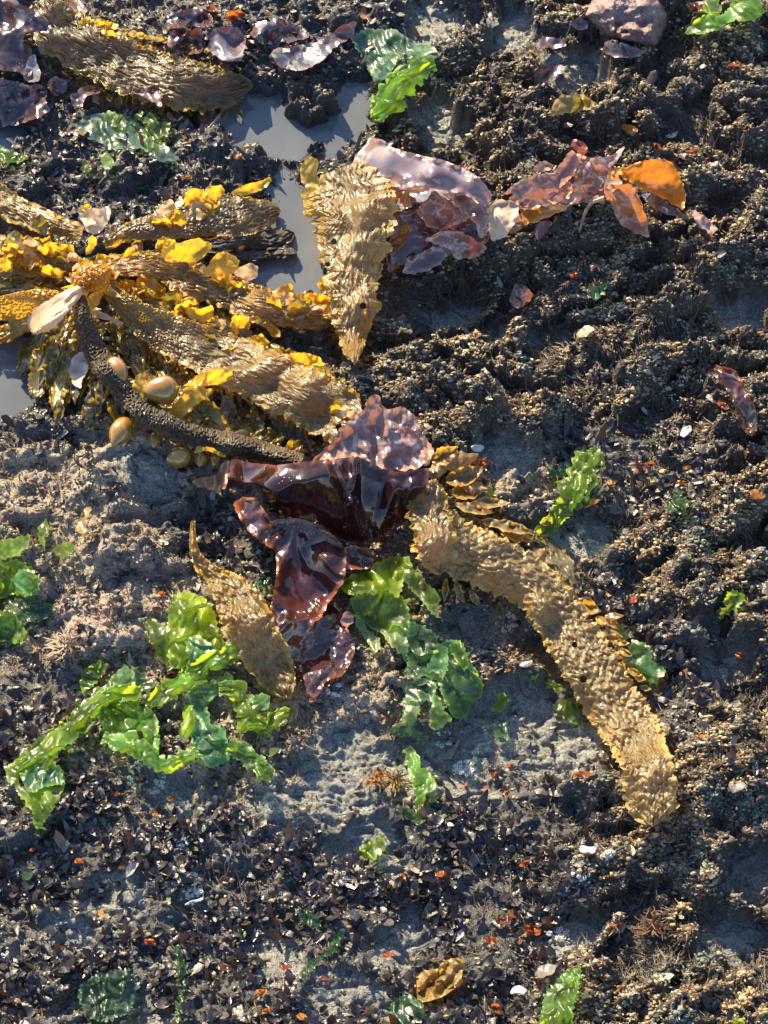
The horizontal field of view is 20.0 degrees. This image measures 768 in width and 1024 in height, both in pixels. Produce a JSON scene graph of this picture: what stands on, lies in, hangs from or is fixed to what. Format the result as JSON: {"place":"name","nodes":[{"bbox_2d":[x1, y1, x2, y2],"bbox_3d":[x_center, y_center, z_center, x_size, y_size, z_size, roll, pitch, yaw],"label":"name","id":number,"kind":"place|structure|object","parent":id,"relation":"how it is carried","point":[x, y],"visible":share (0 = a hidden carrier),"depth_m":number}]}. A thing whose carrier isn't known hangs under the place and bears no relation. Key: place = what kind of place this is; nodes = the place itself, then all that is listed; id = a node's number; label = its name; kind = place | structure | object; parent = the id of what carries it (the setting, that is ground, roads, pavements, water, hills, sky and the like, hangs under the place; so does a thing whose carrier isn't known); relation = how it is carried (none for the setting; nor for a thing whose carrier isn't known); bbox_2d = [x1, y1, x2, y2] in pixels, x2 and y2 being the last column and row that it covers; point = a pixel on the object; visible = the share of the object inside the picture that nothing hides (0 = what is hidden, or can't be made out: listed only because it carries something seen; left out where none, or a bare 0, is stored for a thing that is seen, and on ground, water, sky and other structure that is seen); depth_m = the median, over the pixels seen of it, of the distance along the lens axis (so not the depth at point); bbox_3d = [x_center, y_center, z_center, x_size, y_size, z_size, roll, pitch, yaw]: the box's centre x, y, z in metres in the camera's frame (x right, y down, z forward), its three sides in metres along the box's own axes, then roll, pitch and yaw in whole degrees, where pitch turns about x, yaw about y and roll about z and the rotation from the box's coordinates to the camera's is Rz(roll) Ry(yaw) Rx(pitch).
{"place":"outdoors","nodes":[
{"label":"outdoors","id":0,"kind":"place"},
{"bbox_2d":[0,79,374,422],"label":"water","id":1,"kind":"structure","parent":0,"point":[270,127],"depth_m":3.81},
{"bbox_2d":[0,0,767,1023],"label":"rock ground","id":2,"kind":"structure","parent":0,"point":[434,22],"depth_m":3.35},
{"bbox_2d":[1,951,13,963],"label":"barnacle crust","id":3,"kind":"object","parent":2,"relation":"on","point":[4,958],"visible":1,"depth_m":2.99},
{"bbox_2d":[0,146,27,163],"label":"sea lettuce","id":4,"kind":"object","parent":2,"relation":"on","point":[7,156],"visible":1,"depth_m":3.77},
{"bbox_2d":[0,534,54,643],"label":"sea lettuce","id":5,"kind":"object","parent":2,"relation":"on","point":[21,578],"visible":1,"depth_m":3.29},
{"bbox_2d":[36,519,49,548],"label":"sea lettuce","id":6,"kind":"object","parent":2,"relation":"on","point":[43,528],"visible":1,"depth_m":3.35},
{"bbox_2d":[0,0,99,127],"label":"purple laver","id":7,"kind":"object","parent":2,"relation":"on","point":[18,21],"visible":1,"depth_m":3.83},
{"bbox_2d":[51,542,74,557],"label":"sea lettuce","id":8,"kind":"object","parent":2,"relation":"on","point":[63,550],"visible":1,"depth_m":3.33},
{"bbox_2d":[43,626,87,661],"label":"algae sprig","id":9,"kind":"object","parent":2,"relation":"on","point":[66,647],"visible":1,"depth_m":3.23},
{"bbox_2d":[64,0,86,13],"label":"purple laver","id":10,"kind":"object","parent":2,"relation":"on","point":[75,5],"visible":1,"depth_m":3.92},
{"bbox_2d":[77,507,95,536],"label":"brown seaweed","id":11,"kind":"object","parent":2,"relation":"on","point":[81,525],"visible":1,"depth_m":3.33},
{"bbox_2d":[79,660,108,692],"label":"sea lettuce","id":12,"kind":"object","parent":2,"relation":"on","point":[92,673],"visible":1,"depth_m":3.23},
{"bbox_2d":[77,968,139,1022],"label":"sea lettuce","id":13,"kind":"object","parent":2,"relation":"on","point":[111,996],"visible":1,"depth_m":2.97},
{"bbox_2d":[75,110,178,172],"bbox_3d":[-0.451,-0.649,3.769,0.167,0.034,0.162,-12,59,-8],"label":"sea lettuce","id":14,"kind":"object","parent":2,"relation":"on","point":[114,126],"visible":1,"depth_m":3.79},
{"bbox_2d":[30,0,253,118],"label":"kelp frond","id":15,"kind":"object","parent":2,"relation":"on","point":[95,50],"visible":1,"depth_m":3.83},
{"bbox_2d":[126,84,161,106],"bbox_3d":[-0.414,-0.733,3.800,0.097,0.022,0.039,30,63,17],"label":"purple laver","id":16,"kind":"object","parent":15,"relation":"on","point":[150,96],"visible":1,"depth_m":3.79},
{"bbox_2d":[127,759,165,794],"bbox_3d":[-0.343,0.377,3.132,0.057,0.040,0.053,0,58,0],"label":"barnacle crust","id":17,"kind":"object","parent":2,"relation":"on","point":[161,785],"visible":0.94,"depth_m":3.14},
{"bbox_2d":[4,591,290,829],"bbox_3d":[-0.340,0.325,3.147,0.422,0.069,0.343,-37,65,-21],"label":"sea lettuce","id":18,"kind":"object","parent":2,"relation":"on","point":[193,635],"visible":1,"depth_m":3.17},
{"bbox_2d":[144,938,155,945],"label":"seaweed scrap","id":19,"kind":"object","parent":2,"relation":"on","point":[149,941],"visible":1,"depth_m":3.00},
{"bbox_2d":[0,177,361,467],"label":"feather kelp","id":20,"kind":"object","parent":2,"relation":"on","point":[156,330],"visible":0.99,"depth_m":3.51},
{"bbox_2d":[175,946,186,1020],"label":"sea lettuce","id":21,"kind":"object","parent":2,"relation":"on","point":[180,971],"visible":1,"depth_m":2.98},
{"bbox_2d":[176,834,189,847],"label":"barnacle crust","id":22,"kind":"object","parent":2,"relation":"on","point":[181,844],"visible":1,"depth_m":3.08},
{"bbox_2d":[172,872,203,899],"bbox_3d":[-0.272,0.525,3.055,0.043,0.021,0.037,-34,64,-19],"label":"barnacle crust","id":23,"kind":"object","parent":2,"relation":"on","point":[199,891],"visible":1,"depth_m":3.05},
{"bbox_2d":[185,897,203,905],"bbox_3d":[-0.265,0.543,3.034,0.028,0.008,0.006,-19,60,-11],"label":"shell fragment","id":24,"kind":"object","parent":2,"relation":"on","point":[194,901],"visible":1,"depth_m":3.03},
{"bbox_2d":[162,8,245,61],"bbox_3d":[-0.323,-0.852,3.876,0.154,0.055,0.155,0,58,0],"label":"purple laver","id":25,"kind":"object","parent":2,"relation":"on","point":[228,43],"visible":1,"depth_m":3.87},
{"bbox_2d":[201,4,217,10],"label":"seaweed scrap","id":26,"kind":"object","parent":2,"relation":"on","point":[211,7],"visible":1,"depth_m":3.94},
{"bbox_2d":[216,963,231,971],"bbox_3d":[-0.220,0.626,2.989,0.021,0.020,0.017,0,58,0],"label":"seaweed scrap","id":27,"kind":"object","parent":2,"relation":"on","point":[221,967],"visible":1,"depth_m":2.99},
{"bbox_2d":[214,305,233,318],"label":"sea lettuce","id":28,"kind":"object","parent":2,"relation":"on","point":[227,312],"visible":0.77,"depth_m":3.58},
{"bbox_2d":[224,10,245,20],"bbox_3d":[-0.270,-0.892,3.908,0.046,0.030,0.020,-35,64,-20],"label":"seaweed scrap","id":29,"kind":"object","parent":2,"relation":"on","point":[235,13],"visible":1,"depth_m":3.91},
{"bbox_2d":[189,521,295,698],"bbox_3d":[-0.216,0.140,3.242,0.082,0.071,0.328,-24,61,-14],"label":"kelp frond","id":30,"kind":"object","parent":2,"relation":"on","point":[253,633],"visible":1,"depth_m":3.20},
{"bbox_2d":[255,989,266,995],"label":"seaweed scrap","id":31,"kind":"object","parent":2,"relation":"on","point":[261,992],"visible":1,"depth_m":2.96},
{"bbox_2d":[253,577,270,592],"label":"sea lettuce","id":32,"kind":"object","parent":2,"relation":"on","point":[260,585],"visible":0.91,"depth_m":3.30},
{"bbox_2d":[279,962,290,969],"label":"seaweed scrap","id":33,"kind":"object","parent":2,"relation":"on","point":[284,966],"visible":1,"depth_m":2.98},
{"bbox_2d":[297,1013,307,1019],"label":"seaweed scrap","id":34,"kind":"object","parent":2,"relation":"on","point":[300,1016],"visible":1,"depth_m":2.92},
{"bbox_2d":[250,19,356,70],"bbox_3d":[-0.151,-0.827,3.867,0.186,0.036,0.126,9,58,5],"label":"purple laver","id":35,"kind":"object","parent":2,"relation":"on","point":[296,57],"visible":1,"depth_m":3.88},
{"bbox_2d":[233,497,378,698],"bbox_3d":[-0.094,0.105,3.273,0.190,0.077,0.367,-13,59,-8],"label":"red seaweed","id":36,"kind":"object","parent":2,"relation":"on","point":[314,561],"visible":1,"depth_m":3.27},
{"bbox_2d":[298,910,321,926],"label":"sea lettuce","id":37,"kind":"object","parent":2,"relation":"on","point":[308,918],"visible":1,"depth_m":3.02},
{"bbox_2d":[192,456,428,543],"bbox_3d":[-0.119,-0.031,3.316,0.367,0.140,0.109,10,59,6],"label":"red seaweed","id":38,"kind":"object","parent":2,"relation":"on","point":[353,500],"visible":0.98,"depth_m":3.29},
{"bbox_2d":[309,674,334,701],"bbox_3d":[-0.092,0.258,3.190,0.013,0.008,0.056,33,64,19],"label":"seaweed scrap","id":39,"kind":"object","parent":2,"relation":"on","point":[325,685],"visible":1,"depth_m":3.19},
{"bbox_2d":[302,931,343,979],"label":"sea lettuce","id":40,"kind":"object","parent":2,"relation":"on","point":[333,948],"visible":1,"depth_m":2.99},
{"bbox_2d":[318,977,330,982],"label":"seaweed scrap","id":41,"kind":"object","parent":2,"relation":"on","point":[325,979],"visible":1,"depth_m":2.96},
{"bbox_2d":[324,683,342,697],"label":"barnacle crust","id":42,"kind":"object","parent":2,"relation":"on","point":[333,693],"visible":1,"depth_m":3.20},
{"bbox_2d":[334,867,349,878],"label":"barnacle crust","id":43,"kind":"object","parent":2,"relation":"on","point":[340,872],"visible":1,"depth_m":3.08},
{"bbox_2d":[300,157,398,364],"bbox_3d":[-0.060,-0.405,3.559,0.169,0.131,0.500,0,58,0],"label":"kelp frond","id":44,"kind":"object","parent":2,"relation":"on","point":[353,207],"visible":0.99,"depth_m":3.58},
{"bbox_2d":[312,394,433,470],"bbox_3d":[-0.009,-0.118,3.327,0.186,0.089,0.107,14,59,8],"label":"red seaweed","id":45,"kind":"object","parent":2,"relation":"on","point":[375,431],"visible":0.99,"depth_m":3.33},
{"bbox_2d":[358,834,387,861],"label":"sea lettuce","id":46,"kind":"object","parent":2,"relation":"on","point":[370,850],"visible":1,"depth_m":3.10},
{"bbox_2d":[360,764,386,789],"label":"algae sprig","id":47,"kind":"object","parent":2,"relation":"on","point":[376,779],"visible":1,"depth_m":3.14},
{"bbox_2d":[0,0,767,1023],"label":"turf flakes","id":48,"kind":"object","parent":2,"relation":"on","point":[144,852],"visible":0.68,"depth_m":3.10},
{"bbox_2d":[535,964,555,977],"bbox_3d":[0.219,0.622,2.948,0.028,0.021,0.022,-19,60,-12],"label":"pebble","id":49,"kind":"object","parent":48,"relation":"on","point":[544,970],"visible":1,"depth_m":2.95},
{"bbox_2d":[0,0,767,1023],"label":"turf tufts","id":50,"kind":"object","parent":2,"relation":"on","point":[716,984],"visible":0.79,"depth_m":3.36},
{"bbox_2d":[0,0,767,1023],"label":"turf strands","id":51,"kind":"object","parent":2,"relation":"on","point":[754,544],"visible":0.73,"depth_m":3.37},
{"bbox_2d":[576,325,593,336],"bbox_3d":[0.326,-0.296,3.534,0.030,0.029,0.039,0,58,0],"label":"pebble","id":52,"kind":"object","parent":51,"relation":"on","point":[585,330],"visible":1,"depth_m":3.54},
{"bbox_2d":[381,952,393,957],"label":"seaweed scrap","id":53,"kind":"object","parent":2,"relation":"on","point":[387,954],"visible":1,"depth_m":3.00},
{"bbox_2d":[350,27,438,84],"bbox_3d":[0.021,-0.829,3.877,0.129,0.050,0.134,-20,60,-12],"label":"sea lettuce","id":54,"kind":"object","parent":2,"relation":"on","point":[381,62],"visible":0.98,"depth_m":3.88},
{"bbox_2d":[380,766,412,796],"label":"algae sprig","id":55,"kind":"object","parent":2,"relation":"on","point":[396,780],"visible":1,"depth_m":3.13},
{"bbox_2d":[369,54,436,122],"bbox_3d":[0.022,-0.748,3.794,0.095,0.097,0.167,22,61,13],"label":"sea lettuce","id":56,"kind":"object","parent":2,"relation":"on","point":[402,81],"visible":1,"depth_m":3.77},
{"bbox_2d":[389,994,426,1023],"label":"sea lettuce","id":57,"kind":"object","parent":2,"relation":"on","point":[398,1006],"visible":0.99,"depth_m":2.94},
{"bbox_2d":[341,555,483,743],"bbox_3d":[0.031,0.195,3.221,0.159,0.071,0.291,-22,61,-13],"label":"sea lettuce","id":58,"kind":"object","parent":2,"relation":"on","point":[452,671],"visible":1,"depth_m":3.22},
{"bbox_2d":[398,745,435,822],"bbox_3d":[0.047,0.391,3.124,0.055,0.035,0.125,0,58,0],"label":"sea lettuce","id":59,"kind":"object","parent":2,"relation":"on","point":[423,781],"visible":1,"depth_m":3.12},
{"bbox_2d":[404,478,458,574],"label":"kelp frond","id":60,"kind":"object","parent":2,"relation":"on","point":[429,515],"visible":1,"depth_m":3.25},
{"bbox_2d":[416,958,464,1002],"bbox_3d":[0.077,0.639,2.970,0.087,0.040,0.054,-23,61,-14],"label":"kelp scrap","id":61,"kind":"object","parent":2,"relation":"on","point":[452,969],"visible":1,"depth_m":2.98},
{"bbox_2d":[434,870,446,876],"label":"seaweed scrap","id":62,"kind":"object","parent":2,"relation":"on","point":[441,873],"visible":1,"depth_m":3.06},
{"bbox_2d":[435,726,451,748],"bbox_3d":[0.088,0.326,3.185,0.027,0.045,0.028,0,58,0],"label":"barnacle crust","id":63,"kind":"object","parent":2,"relation":"on","point":[447,743],"visible":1,"depth_m":3.19},
{"bbox_2d":[344,137,551,273],"bbox_3d":[0.070,-0.500,3.599,0.369,0.132,0.203,30,63,17],"label":"red seaweed","id":64,"kind":"object","parent":2,"relation":"on","point":[442,213],"visible":0.96,"depth_m":3.60},
{"bbox_2d":[452,760,476,777],"bbox_3d":[0.118,0.375,3.175,0.038,0.014,0.031,0,58,0],"label":"barnacle crust","id":65,"kind":"object","parent":2,"relation":"on","point":[460,770],"visible":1,"depth_m":3.18},
{"bbox_2d":[471,445,483,451],"bbox_3d":[0.146,-0.101,3.400,0.028,0.025,0.011,-39,66,-22],"label":"shell fragment","id":66,"kind":"object","parent":2,"relation":"on","point":[477,448],"visible":1,"depth_m":3.40},
{"bbox_2d":[470,455,490,472],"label":"algae sprig","id":67,"kind":"object","parent":2,"relation":"on","point":[479,462],"visible":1,"depth_m":3.39},
{"bbox_2d":[485,486,494,497],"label":"sea lettuce","id":68,"kind":"object","parent":2,"relation":"on","point":[489,491],"visible":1,"depth_m":3.36},
{"bbox_2d":[484,936,496,944],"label":"seaweed scrap","id":69,"kind":"object","parent":2,"relation":"on","point":[491,940],"visible":1,"depth_m":3.01},
{"bbox_2d":[491,1003,502,1013],"bbox_3d":[0.155,0.673,2.948,0.012,0.023,0.020,-31,63,-18],"label":"seaweed scrap","id":70,"kind":"object","parent":2,"relation":"on","point":[496,1008],"visible":1,"depth_m":2.95},
{"bbox_2d":[490,693,510,712],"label":"sea lettuce","id":71,"kind":"object","parent":2,"relation":"on","point":[500,704],"visible":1,"depth_m":3.22},
{"bbox_2d":[493,715,509,739],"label":"sea lettuce","id":72,"kind":"object","parent":2,"relation":"on","point":[500,732],"visible":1,"depth_m":3.20},
{"bbox_2d":[496,917,510,923],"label":"seaweed scrap","id":73,"kind":"object","parent":2,"relation":"on","point":[504,921],"visible":1,"depth_m":3.02},
{"bbox_2d":[494,611,518,632],"bbox_3d":[0.187,0.168,3.311,0.034,0.015,0.028,-37,65,-20],"label":"barnacle crust","id":74,"kind":"object","parent":2,"relation":"on","point":[513,620],"visible":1,"depth_m":3.31},
{"bbox_2d":[510,985,526,994],"bbox_3d":[0.184,0.649,2.955,0.022,0.026,0.016,17,60,11],"label":"shell fragment","id":75,"kind":"object","parent":2,"relation":"on","point":[518,989],"visible":1,"depth_m":2.96},
{"bbox_2d":[509,283,532,307],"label":"red seaweed","id":76,"kind":"object","parent":2,"relation":"on","point":[521,294],"visible":1,"depth_m":3.60},
{"bbox_2d":[519,860,530,866],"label":"seaweed scrap","id":77,"kind":"object","parent":2,"relation":"on","point":[525,863],"visible":1,"depth_m":3.06},
{"bbox_2d":[523,925,540,935],"bbox_3d":[0.206,0.581,3.026,0.025,0.015,0.016,0,58,0],"label":"seaweed scrap","id":78,"kind":"object","parent":2,"relation":"on","point":[532,930],"visible":1,"depth_m":3.03},
{"bbox_2d":[530,674,538,687],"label":"sea lettuce","id":79,"kind":"object","parent":2,"relation":"on","point":[534,680],"visible":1,"depth_m":3.23},
{"bbox_2d":[535,65,561,81],"bbox_3d":[0.291,-0.780,3.850,0.064,0.030,0.028,-39,66,-21],"label":"purple laver","id":80,"kind":"object","parent":2,"relation":"on","point":[547,73],"visible":1,"depth_m":3.86},
{"bbox_2d":[419,446,679,826],"bbox_3d":[0.255,0.168,3.224,0.250,0.113,0.677,-34,64,-19],"label":"kelp frond","id":81,"kind":"object","parent":2,"relation":"on","point":[622,718],"visible":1,"depth_m":3.23},
{"bbox_2d":[535,36,565,48],"bbox_3d":[0.297,-0.839,3.888,0.056,0.011,0.038,0,58,0],"label":"purple laver","id":82,"kind":"object","parent":2,"relation":"on","point":[549,42],"visible":1,"depth_m":3.89},
{"bbox_2d":[546,679,563,692],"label":"sea lettuce","id":83,"kind":"object","parent":2,"relation":"on","point":[556,687],"visible":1,"depth_m":3.23},
{"bbox_2d":[547,461,568,478],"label":"sea lettuce","id":84,"kind":"object","parent":2,"relation":"on","point":[559,471],"visible":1,"depth_m":3.41},
{"bbox_2d":[538,965,582,1023],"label":"sea lettuce","id":85,"kind":"object","parent":2,"relation":"on","point":[558,1001],"visible":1,"depth_m":2.91},
{"bbox_2d":[551,926,569,941],"bbox_3d":[0.247,0.591,3.041,0.027,0.012,0.024,0,58,0],"label":"barnacle crust","id":86,"kind":"object","parent":2,"relation":"on","point":[557,934],"visible":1,"depth_m":3.04},
{"bbox_2d":[552,697,580,725],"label":"sea lettuce","id":87,"kind":"object","parent":2,"relation":"on","point":[568,708],"visible":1,"depth_m":3.21},
{"bbox_2d":[533,446,603,538],"bbox_3d":[0.287,-0.026,3.364,0.060,0.053,0.176,22,61,13],"label":"sea lettuce","id":88,"kind":"object","parent":2,"relation":"on","point":[577,483],"visible":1,"depth_m":3.36},
{"bbox_2d":[550,93,592,115],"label":"brown seaweed","id":89,"kind":"object","parent":2,"relation":"on","point":[563,104],"visible":1,"depth_m":3.72},
{"bbox_2d":[570,17,587,29],"bbox_3d":[0.347,-0.869,3.870,0.031,0.015,0.019,0,58,0],"label":"purple laver","id":90,"kind":"object","parent":2,"relation":"on","point":[578,23],"visible":1,"depth_m":3.87},
{"bbox_2d":[565,868,594,903],"bbox_3d":[0.275,0.519,3.025,0.042,0.040,0.037,22,61,13],"label":"barnacle crust","id":91,"kind":"object","parent":2,"relation":"on","point":[578,877],"visible":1,"depth_m":3.02},
{"bbox_2d":[573,771,591,776],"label":"seaweed scrap","id":92,"kind":"object","parent":2,"relation":"on","point":[582,774],"visible":1,"depth_m":3.08},
{"bbox_2d":[579,845,595,853],"bbox_3d":[0.284,0.472,3.038,0.024,0.017,0.019,0,58,0],"label":"shell fragment","id":93,"kind":"object","parent":2,"relation":"on","point":[583,849],"visible":1,"depth_m":3.04},
{"bbox_2d":[590,283,607,300],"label":"sea lettuce","id":94,"kind":"object","parent":2,"relation":"on","point":[597,292],"visible":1,"depth_m":3.58},
{"bbox_2d":[600,849,615,860],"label":"barnacle crust","id":95,"kind":"object","parent":2,"relation":"on","point":[608,852],"visible":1,"depth_m":3.03},
{"bbox_2d":[503,139,717,237],"bbox_3d":[0.376,-0.502,3.583,0.308,0.129,0.233,32,63,19],"label":"red seaweed","id":96,"kind":"object","parent":2,"relation":"on","point":[576,178],"visible":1,"depth_m":3.59},
{"bbox_2d":[601,912,625,933],"bbox_3d":[0.320,0.573,3.015,0.032,0.052,0.023,13,59,8],"label":"barnacle crust","id":97,"kind":"object","parent":2,"relation":"on","point":[604,927],"visible":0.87,"depth_m":3.02},
{"bbox_2d":[606,913,630,936],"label":"algae sprig","id":98,"kind":"object","parent":2,"relation":"on","point":[616,924],"visible":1,"depth_m":2.98},
{"bbox_2d":[602,42,645,57],"bbox_3d":[0.422,-0.807,3.811,0.076,0.025,0.039,0,58,0],"label":"purple laver","id":99,"kind":"object","parent":2,"relation":"on","point":[622,50],"visible":1,"depth_m":3.81},
{"bbox_2d":[585,0,666,44],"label":"rock","id":100,"kind":"object","parent":2,"relation":"on","point":[638,21],"visible":0.98,"depth_m":3.83},
{"bbox_2d":[621,124,637,133],"bbox_3d":[0.421,-0.656,3.724,0.028,0.013,0.017,37,65,21],"label":"seaweed scrap","id":101,"kind":"object","parent":2,"relation":"on","point":[630,129],"visible":1,"depth_m":3.73},
{"bbox_2d":[615,623,665,684],"bbox_3d":[0.378,0.213,3.241,0.041,0.023,0.112,-25,61,-15],"label":"sea lettuce","id":102,"kind":"object","parent":2,"relation":"on","point":[647,668],"visible":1,"depth_m":3.23},
{"bbox_2d":[633,906,677,939],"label":"algae sprig","id":103,"kind":"object","parent":2,"relation":"on","point":[655,926],"visible":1,"depth_m":3.00},
{"bbox_2d":[663,491,690,513],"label":"sea lettuce","id":104,"kind":"object","parent":2,"relation":"on","point":[678,503],"visible":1,"depth_m":3.35},
{"bbox_2d":[680,425,691,437],"bbox_3d":[0.477,-0.128,3.436,0.015,0.011,0.031,35,64,20],"label":"shell fragment","id":105,"kind":"object","parent":2,"relation":"on","point":[685,431],"visible":1,"depth_m":3.44},
{"bbox_2d":[687,147,698,153],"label":"seaweed scrap","id":106,"kind":"object","parent":2,"relation":"on","point":[694,150],"visible":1,"depth_m":3.69},
{"bbox_2d":[690,3,702,8],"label":"seaweed scrap","id":107,"kind":"object","parent":2,"relation":"on","point":[695,5],"visible":1,"depth_m":3.87},
{"bbox_2d":[716,402,729,409],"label":"seaweed scrap","id":108,"kind":"object","parent":2,"relation":"on","point":[724,405],"visible":1,"depth_m":3.43},
{"bbox_2d":[685,0,764,34],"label":"sea lettuce","id":109,"kind":"object","parent":2,"relation":"on","point":[712,20],"visible":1,"depth_m":3.85},
{"bbox_2d":[719,588,745,618],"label":"sea lettuce","id":110,"kind":"object","parent":2,"relation":"on","point":[733,599],"visible":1,"depth_m":3.25},
{"bbox_2d":[711,365,757,436],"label":"red seaweed","id":111,"kind":"object","parent":2,"relation":"on","point":[731,382],"visible":1,"depth_m":3.40},
{"bbox_2d":[730,1017,743,1023],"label":"sea lettuce","id":112,"kind":"object","parent":2,"relation":"on","point":[736,1020],"visible":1,"depth_m":2.87},
{"bbox_2d":[735,652,744,658],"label":"seaweed scrap","id":113,"kind":"object","parent":2,"relation":"on","point":[740,655],"visible":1,"depth_m":3.25},
{"bbox_2d":[750,489,764,499],"bbox_3d":[0.565,-0.027,3.306,0.031,0.022,0.019,-32,63,-18],"label":"seaweed scrap","id":114,"kind":"object","parent":2,"relation":"on","point":[755,494],"visible":1,"depth_m":3.31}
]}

